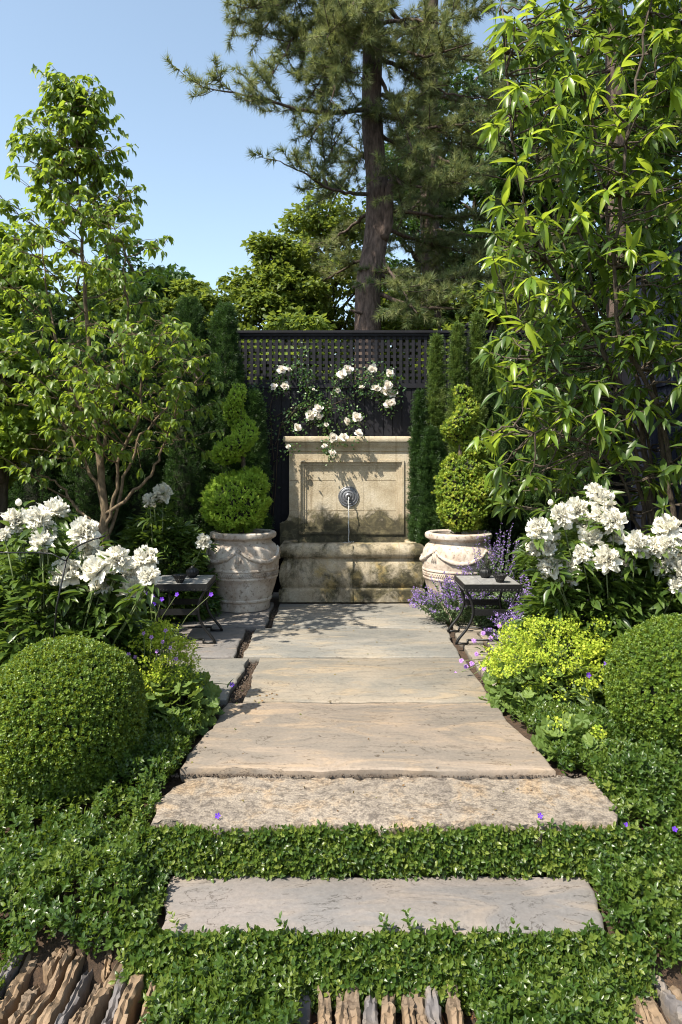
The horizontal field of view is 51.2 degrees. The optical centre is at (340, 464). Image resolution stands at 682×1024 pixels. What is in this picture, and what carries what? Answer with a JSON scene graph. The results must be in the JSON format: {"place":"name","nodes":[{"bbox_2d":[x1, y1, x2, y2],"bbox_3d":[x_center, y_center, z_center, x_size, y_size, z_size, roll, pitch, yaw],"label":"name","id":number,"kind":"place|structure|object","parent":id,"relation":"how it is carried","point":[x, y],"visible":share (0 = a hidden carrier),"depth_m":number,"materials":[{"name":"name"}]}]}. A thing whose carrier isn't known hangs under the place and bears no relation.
{"place":"outdoors","nodes":[
{"label":"outdoors","id":0,"kind":"place"},
{"bbox_2d":[0,592,681,1023],"bbox_3d":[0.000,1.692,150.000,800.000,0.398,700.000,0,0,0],"label":"ground","id":1,"kind":"structure","parent":0,"point":[60,940],"depth_m":2.73,"materials":[{"name":"soil"}]},
{"bbox_2d":[0,946,27,999],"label":"edging stone","id":2,"kind":"object","parent":1,"relation":"on","point":[11,972],"visible":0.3,"depth_m":2.45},
{"bbox_2d":[0,951,37,1023],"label":"edging stone","id":3,"kind":"object","parent":1,"relation":"on","point":[17,987],"visible":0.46,"depth_m":2.39,"materials":[{"name":"stone"}]},
{"bbox_2d":[8,984,40,1023],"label":"edging stone","id":4,"kind":"object","parent":1,"relation":"on","point":[30,996],"visible":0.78,"depth_m":2.31,"materials":[{"name":"stone"}]},
{"bbox_2d":[0,220,65,354],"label":"broadleaf tree","id":5,"kind":"object","parent":1,"relation":"on","point":[36,284],"visible":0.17,"depth_m":10.76,"materials":[{"name":"green plant"}]},
{"bbox_2d":[0,312,71,565],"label":"broadleaf tree","id":6,"kind":"object","parent":1,"relation":"on","point":[14,421],"visible":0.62,"depth_m":6.10,"materials":[{"name":"green plant"}]},
{"bbox_2d":[6,288,74,551],"bbox_3d":[-3.148,-0.185,7.510,1.003,3.379,0.942,0,0,0],"label":"upright yew","id":7,"kind":"object","parent":1,"relation":"on","point":[28,491],"visible":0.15,"depth_m":7.32,"materials":[{"name":"green plant"}]},
{"bbox_2d":[20,943,74,1023],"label":"edging stone","id":8,"kind":"object","parent":1,"relation":"on","point":[39,1006],"visible":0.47,"depth_m":2.39,"materials":[{"name":"stone"}]},
{"bbox_2d":[42,948,63,984],"bbox_3d":[-1.016,1.826,2.607,0.056,0.214,0.290,0,0,0],"label":"edging stone","id":9,"kind":"object","parent":1,"relation":"on","point":[49,965],"visible":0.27,"depth_m":2.48,"materials":[{"name":"stone"}]},
{"bbox_2d":[37,949,87,1023],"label":"edging stone","id":10,"kind":"object","parent":1,"relation":"on","point":[55,1007],"visible":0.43,"depth_m":2.37,"materials":[{"name":"stone"}]},
{"bbox_2d":[54,968,92,1023],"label":"edging stone","id":11,"kind":"object","parent":1,"relation":"on","point":[79,996],"visible":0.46,"depth_m":2.35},
{"bbox_2d":[0,634,148,804],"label":"boxwood ball","id":12,"kind":"object","parent":1,"relation":"on","point":[73,713],"visible":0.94,"depth_m":3.17,"materials":[{"name":"green plant"}]},
{"bbox_2d":[0,527,161,658],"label":"peony bush","id":13,"kind":"object","parent":1,"relation":"on","point":[144,617],"visible":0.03,"depth_m":5.64,"materials":[{"name":"green plant"}]},
{"bbox_2d":[0,495,165,700],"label":"peony bush","id":14,"kind":"object","parent":1,"relation":"on","point":[107,589],"visible":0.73,"depth_m":3.99,"materials":[{"name":"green plant"}]},
{"bbox_2d":[0,535,105,638],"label":"plant support","id":15,"kind":"object","parent":14,"relation":"attached to","point":[102,536],"visible":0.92,"depth_m":3.73,"materials":[{"name":"metal"}]},
{"bbox_2d":[68,983,101,1023],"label":"edging stone","id":16,"kind":"object","parent":1,"relation":"on","point":[76,1018],"visible":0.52,"depth_m":2.31,"materials":[{"name":"stone"}]},
{"bbox_2d":[48,295,127,550],"bbox_3d":[-2.645,-0.145,7.520,0.930,3.289,0.871,0,0,0],"label":"upright yew","id":17,"kind":"object","parent":1,"relation":"on","point":[85,498],"visible":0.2,"depth_m":7.31,"materials":[{"name":"green plant"}]},
{"bbox_2d":[79,961,121,1023],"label":"edging stone","id":18,"kind":"object","parent":1,"relation":"on","point":[95,1011],"visible":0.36,"depth_m":2.34,"materials":[{"name":"stone"}]},
{"bbox_2d":[46,255,165,358],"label":"broadleaf tree","id":19,"kind":"object","parent":1,"relation":"on","point":[114,306],"visible":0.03,"depth_m":11.70,"materials":[{"name":"green plant"}]},
{"bbox_2d":[101,949,112,982],"bbox_3d":[-0.818,1.832,2.635,0.053,0.212,0.344,0,0,4],"label":"edging stone","id":20,"kind":"object","parent":1,"relation":"on","point":[105,972],"visible":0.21,"depth_m":2.50,"materials":[{"name":"stone"}]},
{"bbox_2d":[0,62,224,551],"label":"dogwood tree","id":21,"kind":"object","parent":1,"relation":"on","point":[78,107],"visible":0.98,"depth_m":5.80,"materials":[{"name":"green plant"}]},
{"bbox_2d":[101,968,126,1023],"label":"edging stone","id":22,"kind":"object","parent":1,"relation":"on","point":[119,988],"visible":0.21,"depth_m":2.34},
{"bbox_2d":[113,973,144,1023],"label":"edging stone","id":23,"kind":"object","parent":1,"relation":"on","point":[129,1010],"visible":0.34,"depth_m":2.32,"materials":[{"name":"stone"}]},
{"bbox_2d":[66,233,195,308],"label":"broadleaf tree","id":24,"kind":"object","parent":1,"relation":"on","point":[170,273],"visible":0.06,"depth_m":13.14,"materials":[{"name":"green plant"}]},
{"bbox_2d":[109,284,173,565],"bbox_3d":[-2.171,-0.248,7.759,0.923,3.496,0.860,0,0,-39],"label":"upright yew","id":25,"kind":"object","parent":1,"relation":"on","point":[134,502],"visible":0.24,"depth_m":7.56,"materials":[{"name":"green plant"}]},
{"bbox_2d":[137,976,155,1023],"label":"edging stone","id":26,"kind":"object","parent":1,"relation":"on","point":[151,989],"visible":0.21,"depth_m":2.30,"materials":[{"name":"stone"}]},
{"bbox_2d":[127,629,191,705],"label":"purple flower plant","id":27,"kind":"object","parent":1,"relation":"on","point":[156,651],"visible":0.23,"depth_m":4.05,"materials":[{"name":"purple plant"}]},
{"bbox_2d":[112,482,221,623],"bbox_3d":[-1.745,0.852,6.840,1.329,1.399,1.057,0,0,0],"label":"peony bush","id":28,"kind":"object","parent":1,"relation":"on","point":[167,530],"visible":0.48,"depth_m":6.62,"materials":[{"name":"green plant"}]},
{"bbox_2d":[120,617,224,735],"bbox_3d":[-1.046,1.196,4.103,0.740,0.578,0.820,0,0,0],"label":"mantle plant","id":29,"kind":"object","parent":1,"relation":"on","point":[183,678],"visible":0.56,"depth_m":4.07,"materials":[{"name":"green plant"}]},
{"bbox_2d":[150,592,212,650],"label":"purple flower plant","id":30,"kind":"object","parent":1,"relation":"on","point":[162,599],"visible":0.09,"depth_m":5.50,"materials":[{"name":"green plant"}]},
{"bbox_2d":[152,292,218,573],"bbox_3d":[-1.648,-0.181,7.751,0.900,3.363,0.867,0,0,0],"label":"upright yew","id":31,"kind":"object","parent":1,"relation":"on","point":[186,465],"visible":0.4,"depth_m":7.57,"materials":[{"name":"green plant"}]},
{"bbox_2d":[146,589,224,621],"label":"leafy plant","id":32,"kind":"object","parent":1,"relation":"on","point":[211,604],"visible":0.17,"depth_m":6.67,"materials":[{"name":"green plant"}]},
{"bbox_2d":[154,278,237,366],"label":"broadleaf tree","id":33,"kind":"object","parent":1,"relation":"on","point":[209,300],"visible":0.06,"depth_m":12.31,"materials":[{"name":"green plant"}]},
{"bbox_2d":[156,627,245,658],"bbox_3d":[-1.384,1.480,5.853,1.150,0.060,0.982,0,0,0],"label":"flagstone","id":34,"kind":"object","parent":1,"relation":"on","point":[229,641],"visible":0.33,"depth_m":5.83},
{"bbox_2d":[148,575,222,643],"bbox_3d":[-1.320,1.206,5.958,0.605,0.489,0.495,0,0,-2],"label":"side table","id":35,"kind":"object","parent":34,"relation":"on","point":[203,583],"visible":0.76,"depth_m":5.76,"materials":[{"name":"metal"}]},
{"bbox_2d":[167,658,248,707],"bbox_3d":[-1.117,1.480,4.864,0.866,0.060,0.952,0,0,0],"label":"flagstone","id":36,"kind":"object","parent":1,"relation":"on","point":[225,671],"visible":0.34,"depth_m":4.99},
{"bbox_2d":[168,602,273,632],"bbox_3d":[-1.321,1.480,6.934,1.288,0.060,1.149,0,0,0],"label":"flagstone","id":37,"kind":"object","parent":1,"relation":"on","point":[251,621],"visible":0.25,"depth_m":6.57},
{"bbox_2d":[205,528,280,612],"bbox_3d":[-0.990,1.062,7.200,0.750,0.777,0.752,0,0,0],"label":"urn","id":38,"kind":"object","parent":37,"relation":"on","point":[246,566],"visible":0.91,"depth_m":6.92,"materials":[{"name":"stone"}]},
{"bbox_2d":[197,383,272,533],"bbox_3d":[-1.067,-0.045,7.190,0.769,1.572,0.724,0,0,0],"label":"spiral topiary","id":39,"kind":"object","parent":38,"relation":"on","point":[234,500],"visible":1,"depth_m":7.06,"materials":[{"name":"green plant"}]},
{"bbox_2d":[195,298,247,595],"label":"upright yew","id":40,"kind":"object","parent":1,"relation":"on","point":[223,336],"visible":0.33,"depth_m":7.63,"materials":[{"name":"green plant"}]},
{"bbox_2d":[239,388,274,593],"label":"upright yew","id":41,"kind":"object","parent":1,"relation":"on","point":[257,455],"visible":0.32,"depth_m":7.69,"materials":[{"name":"green plant"}]},
{"bbox_2d":[216,229,335,341],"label":"broadleaf tree","id":42,"kind":"object","parent":1,"relation":"on","point":[274,281],"visible":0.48,"depth_m":13.17,"materials":[{"name":"green plant"}]},
{"bbox_2d":[229,306,348,388],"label":"broadleaf tree","id":43,"kind":"object","parent":1,"relation":"on","point":[301,320],"visible":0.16,"depth_m":10.71,"materials":[{"name":"green plant"}]},
{"bbox_2d":[293,994,311,1023],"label":"edging stone","id":44,"kind":"object","parent":1,"relation":"on","point":[305,1010],"visible":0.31,"depth_m":2.35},
{"bbox_2d":[8,321,632,591],"bbox_3d":[-1.510,-0.075,8.200,9.730,3.150,0.150,0,0,0],"label":"lattice fence","id":45,"kind":"object","parent":1,"relation":"on","point":[376,422],"visible":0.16,"depth_m":8.19,"materials":[{"name":"black paint"}]},
{"bbox_2d":[247,342,406,592],"bbox_3d":[-0.181,0.042,7.972,1.844,2.856,0.451,0,0,0],"label":"climbing rose","id":46,"kind":"object","parent":45,"relation":"attached to","point":[387,390],"visible":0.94,"depth_m":8.04,"materials":[{"name":"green plant"}]},
{"bbox_2d":[316,983,331,1023],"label":"edging stone","id":47,"kind":"object","parent":1,"relation":"on","point":[324,1014],"visible":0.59,"depth_m":2.32,"materials":[{"name":"stone"}]},
{"bbox_2d":[273,177,390,379],"bbox_3d":[-0.328,-2.275,15.468,2.956,7.558,3.093,0,0,0],"label":"broadleaf tree","id":48,"kind":"object","parent":1,"relation":"on","point":[314,223],"visible":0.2,"depth_m":15.09,"materials":[{"name":"green plant"}]},
{"bbox_2d":[0,690,681,1023],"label":"ground cover","id":49,"kind":"object","parent":1,"relation":"on","point":[264,976],"visible":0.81,"depth_m":2.65,"materials":[{"name":"green plant"}]},
{"bbox_2d":[335,989,347,1023],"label":"edging stone","id":50,"kind":"object","parent":1,"relation":"on","point":[341,1014],"visible":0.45,"depth_m":2.31,"materials":[{"name":"stone"}]},
{"bbox_2d":[243,628,459,662],"bbox_3d":[0.086,1.480,5.833,1.697,0.060,0.951,0,0,0],"label":"flagstone","id":51,"kind":"object","parent":1,"relation":"on","point":[348,643],"visible":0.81,"depth_m":5.76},
{"bbox_2d":[279,436,424,601],"bbox_3d":[0.115,0.568,7.852,1.600,1.765,0.740,0,0,0],"label":"wall fountain","id":52,"kind":"object","parent":1,"relation":"on","point":[343,532],"depth_m":7.94,"materials":[{"name":"stone"}]},
{"bbox_2d":[344,980,360,1023],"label":"edging stone","id":53,"kind":"object","parent":1,"relation":"on","point":[351,998],"visible":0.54,"depth_m":2.34,"materials":[{"name":"stone"}]},
{"bbox_2d":[160,0,554,388],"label":"pine tree","id":54,"kind":"object","parent":1,"relation":"on","point":[340,30],"visible":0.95,"depth_m":11.81,"materials":[{"name":"green plant"}]},
{"bbox_2d":[272,604,447,629],"bbox_3d":[0.171,1.480,6.874,1.624,0.060,1.119,0,0,0],"label":"flagstone","id":55,"kind":"object","parent":1,"relation":"on","point":[350,616],"visible":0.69,"depth_m":6.74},
{"bbox_2d":[243,658,488,703],"bbox_3d":[0.159,1.480,4.849,1.554,0.060,1.003,0,0,0],"label":"flagstone","id":56,"kind":"object","parent":1,"relation":"on","point":[380,680],"visible":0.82,"depth_m":4.75,"materials":[{"name":"stone"}]},
{"bbox_2d":[180,702,555,781],"bbox_3d":[0.124,1.485,3.863,1.793,0.070,0.985,0,0,0],"label":"flagstone","id":57,"kind":"object","parent":1,"relation":"on","point":[475,740],"visible":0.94,"depth_m":3.70,"materials":[{"name":"stone"}]},
{"bbox_2d":[362,995,377,1023],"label":"edging stone","id":58,"kind":"object","parent":1,"relation":"on","point":[370,1014],"visible":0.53,"depth_m":2.32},
{"bbox_2d":[170,607,583,777],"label":"gravel","id":59,"kind":"structure","parent":1,"relation":"on","point":[236,696],"depth_m":3.39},
{"bbox_2d":[162,874,603,945],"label":"step slab","id":60,"kind":"structure","parent":1,"relation":"on","point":[351,904],"depth_m":2.70,"materials":[{"name":"stone"}]},
{"bbox_2d":[150,775,617,876],"bbox_3d":[0.206,1.585,3.153,2.049,0.221,0.503,0,0,0],"label":"granite step","id":61,"kind":"object","parent":1,"relation":"on","point":[560,800],"visible":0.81,"depth_m":3.11,"materials":[{"name":"stone"}]},
{"bbox_2d":[380,991,395,1023],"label":"edging stone","id":62,"kind":"object","parent":1,"relation":"on","point":[388,1009],"visible":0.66,"depth_m":2.30,"materials":[{"name":"stone"}]},
{"bbox_2d":[341,288,453,388],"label":"broadleaf tree","id":63,"kind":"object","parent":1,"relation":"on","point":[394,324],"visible":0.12,"depth_m":13.98,"materials":[{"name":"green plant"}]},
{"bbox_2d":[401,986,415,1023],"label":"edging stone","id":64,"kind":"object","parent":1,"relation":"on","point":[407,1010],"visible":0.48,"depth_m":2.33,"materials":[{"name":"stone"}]},
{"bbox_2d":[405,387,429,541],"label":"upright yew","id":65,"kind":"object","parent":1,"relation":"on","point":[418,417],"visible":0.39,"depth_m":7.75,"materials":[{"name":"green plant"}]},
{"bbox_2d":[412,988,427,1023],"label":"edging stone","id":66,"kind":"object","parent":1,"relation":"on","point":[419,1011],"visible":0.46,"depth_m":2.34,"materials":[{"name":"stone"}]},
{"bbox_2d":[408,424,448,601],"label":"upright yew","id":67,"kind":"object","parent":1,"relation":"on","point":[431,457],"visible":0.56,"depth_m":7.59,"materials":[{"name":"green plant"}]},
{"bbox_2d":[424,985,442,1023],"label":"edging stone","id":68,"kind":"object","parent":1,"relation":"on","point":[432,1013],"visible":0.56,"depth_m":2.33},
{"bbox_2d":[424,333,448,527],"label":"upright yew","id":69,"kind":"object","parent":1,"relation":"on","point":[437,394],"visible":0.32,"depth_m":7.72,"materials":[{"name":"green plant"}]},
{"bbox_2d":[445,982,463,1023],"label":"edging stone","id":70,"kind":"object","parent":1,"relation":"on","point":[454,1012],"visible":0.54,"depth_m":2.32,"materials":[{"name":"stone"}]},
{"bbox_2d":[406,571,504,625],"bbox_3d":[1.054,1.231,6.515,0.923,0.502,0.691,0,0,0],"label":"catmint","id":71,"kind":"object","parent":1,"relation":"on","point":[449,599],"visible":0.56,"depth_m":6.45,"materials":[{"name":"purple plant"}]},
{"bbox_2d":[382,0,531,352],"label":"pine tree","id":72,"kind":"object","parent":1,"relation":"on","point":[432,261],"visible":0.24,"depth_m":14.43,"materials":[{"name":"green plant"}]},
{"bbox_2d":[444,321,470,521],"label":"upright yew","id":73,"kind":"object","parent":1,"relation":"on","point":[457,374],"visible":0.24,"depth_m":7.63,"materials":[{"name":"green plant"}]},
{"bbox_2d":[455,631,482,647],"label":"flagstone","id":74,"kind":"object","parent":1,"relation":"on","point":[469,635],"visible":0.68,"depth_m":6.01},
{"bbox_2d":[449,617,502,635],"bbox_3d":[1.459,1.483,6.511,0.906,0.060,0.559,0,0,0],"label":"flagstone","id":75,"kind":"object","parent":1,"relation":"on","point":[456,626],"visible":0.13,"depth_m":6.38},
{"bbox_2d":[463,644,489,660],"bbox_3d":[1.066,1.484,5.590,0.172,0.060,0.380,0,0,0],"label":"border stone","id":76,"kind":"object","parent":1,"relation":"on","point":[470,650],"visible":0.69,"depth_m":5.59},
{"bbox_2d":[466,311,494,597],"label":"upright yew","id":77,"kind":"object","parent":1,"relation":"on","point":[475,377],"visible":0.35,"depth_m":7.65,"materials":[{"name":"green plant"}]},
{"bbox_2d":[454,624,514,681],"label":"purple flower plant","id":78,"kind":"object","parent":1,"relation":"on","point":[466,666],"visible":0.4,"depth_m":4.88,"materials":[{"name":"purple plant"}]},
{"bbox_2d":[410,282,565,379],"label":"broadleaf tree","id":79,"kind":"object","parent":1,"relation":"on","point":[477,305],"visible":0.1,"depth_m":11.84,"materials":[{"name":"green plant"}]},
{"bbox_2d":[456,523,526,620],"bbox_3d":[1.433,1.014,6.698,0.686,0.933,0.534,0,0,0],"label":"lavender plant","id":80,"kind":"object","parent":1,"relation":"on","point":[492,564],"visible":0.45,"depth_m":6.68,"materials":[{"name":"purple plant"}]},
{"bbox_2d":[479,632,503,660],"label":"flagstone","id":81,"kind":"object","parent":1,"relation":"on","point":[492,643],"visible":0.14,"depth_m":5.94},
{"bbox_2d":[447,575,522,644],"bbox_3d":[1.220,1.206,5.938,0.605,0.489,0.495,0,0,0],"label":"side table","id":82,"kind":"object","parent":81,"relation":"on","point":[467,584],"visible":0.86,"depth_m":5.72,"materials":[{"name":"metal"}]},
{"bbox_2d":[471,592,528,631],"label":"leafy plant","id":83,"kind":"object","parent":1,"relation":"on","point":[486,622],"visible":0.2,"depth_m":6.31,"materials":[{"name":"green plant"}]},
{"bbox_2d":[484,603,524,644],"bbox_3d":[1.370,1.266,5.353,0.580,0.430,0.653,0,0,0],"label":"catmint","id":84,"kind":"object","parent":1,"relation":"on","point":[502,621],"visible":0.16,"depth_m":5.39,"materials":[{"name":"purple plant"}]},
{"bbox_2d":[485,324,532,597],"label":"upright yew","id":85,"kind":"object","parent":1,"relation":"on","point":[504,445],"visible":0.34,"depth_m":7.63,"materials":[{"name":"green plant"}]},
{"bbox_2d":[502,571,567,645],"bbox_3d":[1.830,1.104,5.784,1.036,0.756,1.139,0,0,0],"label":"catmint","id":86,"kind":"object","parent":1,"relation":"on","point":[518,599],"visible":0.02,"depth_m":5.87,"materials":[{"name":"purple plant"}]},
{"bbox_2d":[514,320,572,587],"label":"upright yew","id":87,"kind":"object","parent":1,"relation":"on","point":[531,498],"visible":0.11,"depth_m":7.58,"materials":[{"name":"green plant"}]},
{"bbox_2d":[478,610,614,717],"bbox_3d":[1.383,1.205,4.407,1.086,0.581,0.779,0,0,0],"label":"mantle plant","id":88,"kind":"object","parent":1,"relation":"on","point":[510,676],"visible":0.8,"depth_m":4.27,"materials":[{"name":"green plant"}]},
{"bbox_2d":[518,661,609,714],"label":"purple flower plant","id":89,"kind":"object","parent":1,"relation":"on","point":[590,698],"visible":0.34,"depth_m":4.09,"materials":[{"name":"green plant"}]},
{"bbox_2d":[530,711,607,770],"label":"mantle plant","id":90,"kind":"object","parent":1,"relation":"on","point":[576,723],"visible":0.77,"depth_m":3.60,"materials":[{"name":"green plant"}]},
{"bbox_2d":[498,524,643,599],"bbox_3d":[2.292,0.984,6.794,1.794,1.094,1.096,0,0,0],"label":"leafy shrub","id":91,"kind":"object","parent":1,"relation":"on","point":[560,529],"visible":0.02,"depth_m":6.74,"materials":[{"name":"green plant"}]},
{"bbox_2d":[465,0,681,607],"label":"long leaved tree","id":92,"kind":"object","parent":1,"relation":"on","point":[659,38],"visible":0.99,"depth_m":5.16,"materials":[{"name":"green plant"}]},
{"bbox_2d":[554,332,614,528],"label":"upright yew","id":93,"kind":"object","parent":1,"relation":"on","point":[588,359],"visible":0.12,"depth_m":7.65,"materials":[{"name":"green plant"}]},
{"bbox_2d":[500,482,681,707],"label":"peony bush","id":94,"kind":"object","parent":1,"relation":"on","point":[607,565],"visible":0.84,"depth_m":4.43,"materials":[{"name":"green plant"}]},
{"bbox_2d":[602,612,681,762],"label":"boxwood ball","id":95,"kind":"object","parent":1,"relation":"on","point":[642,679],"visible":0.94,"depth_m":3.58,"materials":[{"name":"green plant"}]},
{"bbox_2d":[632,995,653,1023],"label":"edging stone","id":96,"kind":"object","parent":1,"relation":"on","point":[640,1008],"visible":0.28,"depth_m":2.33,"materials":[{"name":"stone"}]},
{"bbox_2d":[628,245,681,532],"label":"slatted fence","id":97,"kind":"object","parent":1,"relation":"on","point":[666,389],"visible":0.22,"depth_m":7.34,"materials":[{"name":"black paint"}]},
{"bbox_2d":[642,991,667,1023],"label":"edging stone","id":98,"kind":"object","parent":1,"relation":"on","point":[655,1015],"visible":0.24,"depth_m":2.34,"materials":[{"name":"stone"}]},
{"bbox_2d":[651,972,681,1023],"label":"edging stone","id":99,"kind":"object","parent":1,"relation":"on","point":[669,1003],"visible":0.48,"depth_m":2.36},
{"bbox_2d":[666,984,681,1000],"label":"edging stone","id":100,"kind":"object","parent":1,"relation":"on","point":[675,991],"visible":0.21,"depth_m":2.43,"materials":[{"name":"stone"}]},
{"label":"flagstone","id":101,"kind":"object","parent":1,"relation":"on","visible":0},
{"bbox_2d":[419,529,497,611],"bbox_3d":[1.180,1.065,7.150,0.750,0.777,0.752,0,0,-40],"label":"urn","id":102,"kind":"object","parent":101,"relation":"on","point":[446,551],"visible":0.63,"depth_m":6.88,"materials":[{"name":"stone"}]},
{"bbox_2d":[430,383,499,534],"bbox_3d":[1.250,-0.039,7.155,0.699,1.560,0.583,0,0,0],"label":"spiral topiary","id":103,"kind":"object","parent":102,"relation":"on","point":[463,494],"visible":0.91,"depth_m":7.04,"materials":[{"name":"green plant"}]},
{"bbox_2d":[0,0,681,354],"label":"sky","id":104,"kind":"structure","parent":0,"point":[203,190],"materials":[{"name":"blue"}]},
{"bbox_2d":[360,128,464,360],"bbox_3d":[1.841,-3.531,17.966,3.102,10.070,2.755,0,0,0],"label":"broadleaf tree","id":105,"kind":"object","parent":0,"point":[393,264],"visible":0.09,"depth_m":17.83,"materials":[{"name":"green plant"}]},
{"bbox_2d":[384,44,556,339],"bbox_3d":[3.373,-4.895,18.942,5.403,12.799,4.449,0,0,0],"label":"tree","id":106,"kind":"object","parent":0,"point":[472,196],"visible":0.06,"depth_m":18.22,"materials":[{"name":"green plant"}]},
{"bbox_2d":[461,23,650,348],"bbox_3d":[5.251,-4.526,16.944,4.490,12.061,4.056,0,0,0],"label":"broadleaf tree","id":107,"kind":"object","parent":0,"point":[514,190],"visible":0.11,"depth_m":16.72,"materials":[{"name":"green plant"}]},
{"bbox_2d":[501,0,681,329],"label":"pine tree","id":108,"kind":"object","parent":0,"point":[620,140],"visible":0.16,"depth_m":13.81,"materials":[{"name":"green plant"}]},
{"bbox_2d":[562,10,681,329],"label":"broadleaf tree","id":109,"kind":"object","parent":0,"point":[665,247],"visible":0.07,"depth_m":14.46,"materials":[{"name":"green plant"}]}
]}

